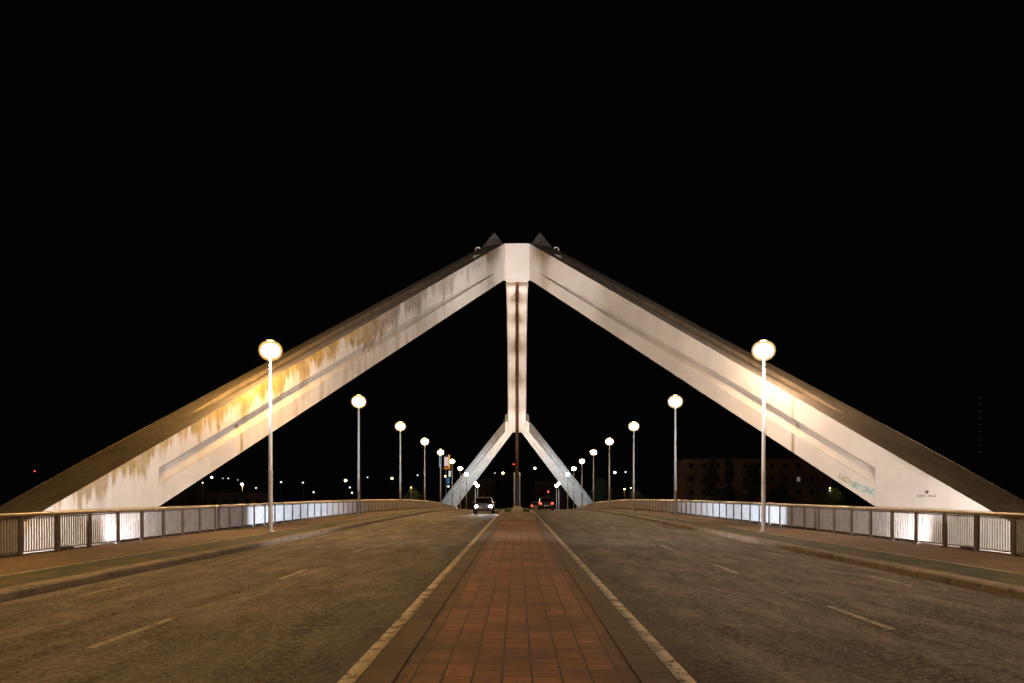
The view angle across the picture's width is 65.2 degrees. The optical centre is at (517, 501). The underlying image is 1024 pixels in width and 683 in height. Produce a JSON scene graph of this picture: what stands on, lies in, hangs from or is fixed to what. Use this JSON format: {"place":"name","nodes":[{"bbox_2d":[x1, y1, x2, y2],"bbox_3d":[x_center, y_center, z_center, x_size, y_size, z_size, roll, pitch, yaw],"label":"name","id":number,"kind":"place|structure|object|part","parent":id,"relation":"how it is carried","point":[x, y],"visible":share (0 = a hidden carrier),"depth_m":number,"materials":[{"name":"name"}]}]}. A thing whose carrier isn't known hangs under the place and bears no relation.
{"place":"outdoors","nodes":[
{"label":"outdoors","id":0,"kind":"place"},
{"bbox_2d":[0,509,429,588],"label":"pavement","id":1,"kind":"structure","parent":0,"point":[13,564],"depth_m":25.97,"materials":[{"name":"concrete"}]},
{"bbox_2d":[1,511,407,575],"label":"cycle lane line","id":2,"kind":"object","parent":1,"relation":"on","point":[158,550],"visible":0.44,"depth_m":22.90,"materials":[{"name":"paint"}]},
{"bbox_2d":[0,509,437,587],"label":"cycle lane","id":3,"kind":"structure","parent":1,"relation":"on","point":[25,577],"depth_m":21.65,"materials":[{"name":"grey asphalt"}]},
{"bbox_2d":[0,499,457,555],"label":"railing","id":4,"kind":"object","parent":1,"relation":"on","point":[219,516],"visible":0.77,"depth_m":31.01,"materials":[{"name":"metal"}]},
{"bbox_2d":[261,339,279,531],"bbox_3d":[-11.000,-2.933,35.700,1.060,8.590,1.060,0,0,0],"label":"street lamp","id":5,"kind":"object","parent":1,"relation":"on","point":[270,351],"visible":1,"depth_m":35.63,"materials":[{"name":"grey metal"}]},
{"bbox_2d":[353,394,363,517],"bbox_3d":[-11.000,-3.130,55.600,1.060,8.590,1.060,0,0,0],"label":"street lamp","id":6,"kind":"object","parent":1,"relation":"on","point":[358,402],"visible":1,"depth_m":55.53,"materials":[{"name":"grey metal"}]},
{"bbox_2d":[396,421,404,511],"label":"street lamp","id":7,"kind":"object","parent":1,"relation":"on","point":[399,426],"visible":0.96,"depth_m":75.33,"materials":[{"name":"grey metal"}]},
{"bbox_2d":[421,437,427,508],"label":"street lamp","id":8,"kind":"object","parent":1,"relation":"on","point":[424,441],"visible":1,"depth_m":95.22,"materials":[{"name":"grey metal"}]},
{"bbox_2d":[438,450,442,508],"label":"street lamp","id":9,"kind":"object","parent":1,"relation":"on","point":[440,452],"visible":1,"depth_m":115.01,"materials":[{"name":"grey metal"}]},
{"bbox_2d":[450,458,454,508],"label":"street lamp","id":10,"kind":"object","parent":1,"relation":"on","point":[452,461],"visible":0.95,"depth_m":135.54,"materials":[{"name":"grey metal"}]},
{"bbox_2d":[458,467,461,508],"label":"street lamp","id":11,"kind":"object","parent":1,"relation":"on","point":[460,468],"visible":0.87,"depth_m":154.93,"materials":[{"name":"grey metal"}]},
{"bbox_2d":[465,473,467,508],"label":"street lamp","id":12,"kind":"object","parent":1,"relation":"on","point":[466,474],"visible":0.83,"depth_m":173.52,"materials":[{"name":"grey metal"}]},
{"bbox_2d":[0,502,912,533],"bbox_3d":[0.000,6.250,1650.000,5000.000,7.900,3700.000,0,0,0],"label":"ground","id":13,"kind":"structure","parent":0,"point":[501,505],"depth_m":230.72,"materials":[{"name":"grey concrete"}]},
{"bbox_2d":[202,482,202,516],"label":"garden lamp","id":14,"kind":"object","parent":13,"relation":"on","point":[202,498],"visible":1,"depth_m":237.97,"materials":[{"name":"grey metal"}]},
{"bbox_2d":[165,491,267,513],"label":"quay shed","id":15,"kind":"structure","parent":13,"relation":"on","point":[227,497],"depth_m":300.00,"materials":[{"name":"metal"}]},
{"bbox_2d":[402,486,421,508],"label":"round tree","id":16,"kind":"object","parent":13,"relation":"on","point":[415,497],"visible":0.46,"depth_m":235.83,"materials":[{"name":"green plant"}]},
{"bbox_2d":[439,454,450,495],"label":"sign tower","id":17,"kind":"structure","parent":13,"relation":"on","point":[446,464],"depth_m":300.00,"materials":[{"name":"multicoloured metal"}]},
{"bbox_2d":[463,478,494,509],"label":"block","id":18,"kind":"structure","parent":13,"relation":"on","point":[486,487],"depth_m":420.00,"materials":[{"name":"metal"}]},
{"bbox_2d":[0,233,1023,556],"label":"arch bridge","id":19,"kind":"structure","parent":13,"relation":"on","point":[178,451],"depth_m":38.34,"materials":[{"name":"paint"}]},
{"bbox_2d":[533,481,565,509],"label":"block","id":20,"kind":"structure","parent":13,"relation":"on","point":[542,488],"depth_m":430.00,"materials":[{"name":"metal"}]},
{"bbox_2d":[588,477,615,508],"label":"round tree","id":21,"kind":"object","parent":13,"relation":"on","point":[600,485],"visible":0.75,"depth_m":248.99,"materials":[{"name":"green plant"}]},
{"bbox_2d":[625,488,645,509],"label":"round tree","id":22,"kind":"object","parent":13,"relation":"on","point":[636,495],"visible":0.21,"depth_m":235.75,"materials":[{"name":"green plant"}]},
{"bbox_2d":[698,457,724,516],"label":"conifer tree","id":23,"kind":"object","parent":13,"relation":"on","point":[711,485],"visible":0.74,"depth_m":235.24,"materials":[{"name":"green plant"}]},
{"bbox_2d":[719,458,739,500],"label":"conifer tree","id":24,"kind":"object","parent":13,"relation":"on","point":[727,494],"visible":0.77,"depth_m":237.24,"materials":[{"name":"green plant"}]},
{"bbox_2d":[739,461,766,501],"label":"conifer tree","id":25,"kind":"object","parent":13,"relation":"on","point":[753,481],"visible":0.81,"depth_m":235.45,"materials":[{"name":"green plant"}]},
{"bbox_2d":[677,458,831,513],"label":"riverside block","id":26,"kind":"structure","parent":13,"relation":"on","point":[807,482],"depth_m":300.00,"materials":[{"name":"brick"}]},
{"bbox_2d":[816,487,846,509],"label":"round tree","id":27,"kind":"object","parent":13,"relation":"on","point":[834,493],"visible":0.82,"depth_m":261.78,"materials":[{"name":"green plant"}]},
{"bbox_2d":[977,396,980,475],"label":"lattice mast","id":28,"kind":"object","parent":13,"relation":"on","point":[979,432],"visible":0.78,"depth_m":519.94,"materials":[{"name":"grey metal"}]},
{"bbox_2d":[0,509,1023,682],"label":"road","id":29,"kind":"structure","parent":0,"point":[763,615],"depth_m":12.22,"materials":[{"name":"grey asphalt"}]},
{"bbox_2d":[0,509,466,601],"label":"kerb","id":30,"kind":"structure","parent":29,"relation":"on","point":[27,590],"depth_m":19.59,"materials":[{"name":"concrete"}]},
{"bbox_2d":[79,510,451,595],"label":"edge marking","id":31,"kind":"object","parent":29,"relation":"on","point":[229,560],"visible":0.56,"depth_m":16.10,"materials":[{"name":"paint"}]},
{"bbox_2d":[86,512,465,647],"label":"lane marking","id":32,"kind":"object","parent":29,"relation":"on","point":[126,634],"visible":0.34,"depth_m":10.68,"materials":[{"name":"paint"}]},
{"bbox_2d":[337,509,503,682],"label":"edge line","id":33,"kind":"object","parent":29,"relation":"on","point":[360,666],"visible":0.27,"depth_m":10.41,"materials":[{"name":"paint"}]},
{"bbox_2d":[356,508,507,682],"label":"median kerb","id":34,"kind":"structure","parent":29,"relation":"on","point":[389,663],"depth_m":9.53,"materials":[{"name":"beige concrete"}]},
{"bbox_2d":[168,525,759,630],"bbox_3d":[0.000,1.502,27.285,17.800,0.405,33.570,0,0,0],"label":"road joint","id":35,"kind":"object","parent":29,"relation":"on","point":[356,583],"visible":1,"depth_m":10.56,"materials":[{"name":"grey asphalt"}]},
{"bbox_2d":[472,497,495,513],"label":"car","id":36,"kind":"object","parent":29,"relation":"on","point":[484,503],"visible":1,"depth_m":70.45,"materials":[{"name":"grey paint"}]},
{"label":"windows","id":37,"kind":"part","parent":36,"relation":"part of","materials":[{"name":"black glass"}]},
{"bbox_2d":[393,508,640,682],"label":"median","id":38,"kind":"object","parent":29,"relation":"on","point":[516,607],"visible":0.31,"depth_m":9.60,"materials":[{"name":"brick"}]},
{"bbox_2d":[498,506,535,519],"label":"median island","id":39,"kind":"structure","parent":38,"relation":"on","point":[516,513],"depth_m":48.50,"materials":[{"name":"stone"}]},
{"bbox_2d":[530,502,538,508],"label":"car","id":40,"kind":"object","parent":29,"relation":"on","point":[534,505],"visible":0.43,"depth_m":145.99,"materials":[{"name":"grey paint"}]},
{"bbox_2d":[537,497,553,509],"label":"car","id":41,"kind":"object","parent":29,"relation":"on","point":[545,503],"visible":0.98,"depth_m":90.18,"materials":[{"name":"paint"}]},
{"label":"windows","id":42,"kind":"part","parent":41,"relation":"part of","materials":[{"name":"black glass"}]},
{"bbox_2d":[526,508,677,682],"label":"median kerb","id":43,"kind":"structure","parent":29,"relation":"on","point":[644,662],"depth_m":9.53,"materials":[{"name":"beige concrete"}]},
{"bbox_2d":[530,509,696,682],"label":"edge line","id":44,"kind":"object","parent":29,"relation":"on","point":[673,666],"visible":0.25,"depth_m":10.41,"materials":[{"name":"paint"}]},
{"bbox_2d":[568,512,894,628],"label":"lane marking","id":45,"kind":"object","parent":29,"relation":"on","point":[863,618],"visible":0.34,"depth_m":12.10,"materials":[{"name":"paint"}]},
{"bbox_2d":[600,513,912,585],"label":"edge marking","id":46,"kind":"object","parent":29,"relation":"on","point":[787,556],"visible":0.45,"depth_m":17.81,"materials":[{"name":"paint"}]},
{"bbox_2d":[567,509,1023,599],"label":"kerb","id":47,"kind":"structure","parent":29,"relation":"on","point":[1001,589],"depth_m":19.97,"materials":[{"name":"concrete"}]},
{"bbox_2d":[0,0,1023,501],"label":"sky","id":48,"kind":"structure","parent":0,"point":[187,187],"materials":[{"name":"black"}]},
{"bbox_2d":[513,464,513,505],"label":"beacon mast","id":49,"kind":"object","parent":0,"point":[513,484],"visible":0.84,"depth_m":600.18,"materials":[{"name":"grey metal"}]},
{"bbox_2d":[596,509,1023,586],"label":"pavement","id":50,"kind":"structure","parent":0,"point":[997,561],"depth_m":26.46,"materials":[{"name":"concrete"}]},
{"bbox_2d":[566,473,569,508],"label":"street lamp","id":51,"kind":"object","parent":50,"relation":"on","point":[567,474],"visible":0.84,"depth_m":173.54,"materials":[{"name":"grey metal"}]},
{"bbox_2d":[572,467,575,508],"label":"street lamp","id":52,"kind":"object","parent":50,"relation":"on","point":[573,468],"visible":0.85,"depth_m":154.94,"materials":[{"name":"grey metal"}]},
{"bbox_2d":[580,458,583,508],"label":"street lamp","id":53,"kind":"object","parent":50,"relation":"on","point":[581,461],"visible":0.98,"depth_m":135.55,"materials":[{"name":"grey metal"}]},
{"bbox_2d":[591,450,595,508],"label":"street lamp","id":54,"kind":"object","parent":50,"relation":"on","point":[593,452],"visible":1,"depth_m":115.01,"materials":[{"name":"grey metal"}]},
{"bbox_2d":[606,437,612,508],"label":"street lamp","id":55,"kind":"object","parent":50,"relation":"on","point":[609,441],"visible":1,"depth_m":95.21,"materials":[{"name":"grey metal"}]},
{"bbox_2d":[630,421,637,511],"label":"street lamp","id":56,"kind":"object","parent":50,"relation":"on","point":[633,426],"visible":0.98,"depth_m":75.33,"materials":[{"name":"grey metal"}]},
{"bbox_2d":[670,394,680,517],"bbox_3d":[11.000,-3.130,55.600,1.060,8.590,1.060,0,0,0],"label":"street lamp","id":57,"kind":"object","parent":50,"relation":"on","point":[674,402],"visible":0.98,"depth_m":55.53,"materials":[{"name":"grey metal"}]},
{"bbox_2d":[754,339,772,531],"bbox_3d":[11.000,-2.933,35.700,1.060,8.590,1.060,0,0,0],"label":"street lamp","id":58,"kind":"object","parent":50,"relation":"on","point":[763,351],"visible":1,"depth_m":35.63,"materials":[{"name":"grey metal"}]},
{"bbox_2d":[576,499,1023,555],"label":"railing","id":59,"kind":"object","parent":50,"relation":"on","point":[819,517],"visible":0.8,"depth_m":31.60,"materials":[{"name":"metal"}]},
{"bbox_2d":[597,509,1023,585],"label":"cycle lane","id":60,"kind":"structure","parent":50,"relation":"on","point":[1000,576],"depth_m":22.17,"materials":[{"name":"grey asphalt"}]},
{"bbox_2d":[608,509,1023,574],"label":"cycle lane line","id":61,"kind":"object","parent":50,"relation":"on","point":[863,548],"visible":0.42,"depth_m":23.68,"materials":[{"name":"paint"}]}
]}

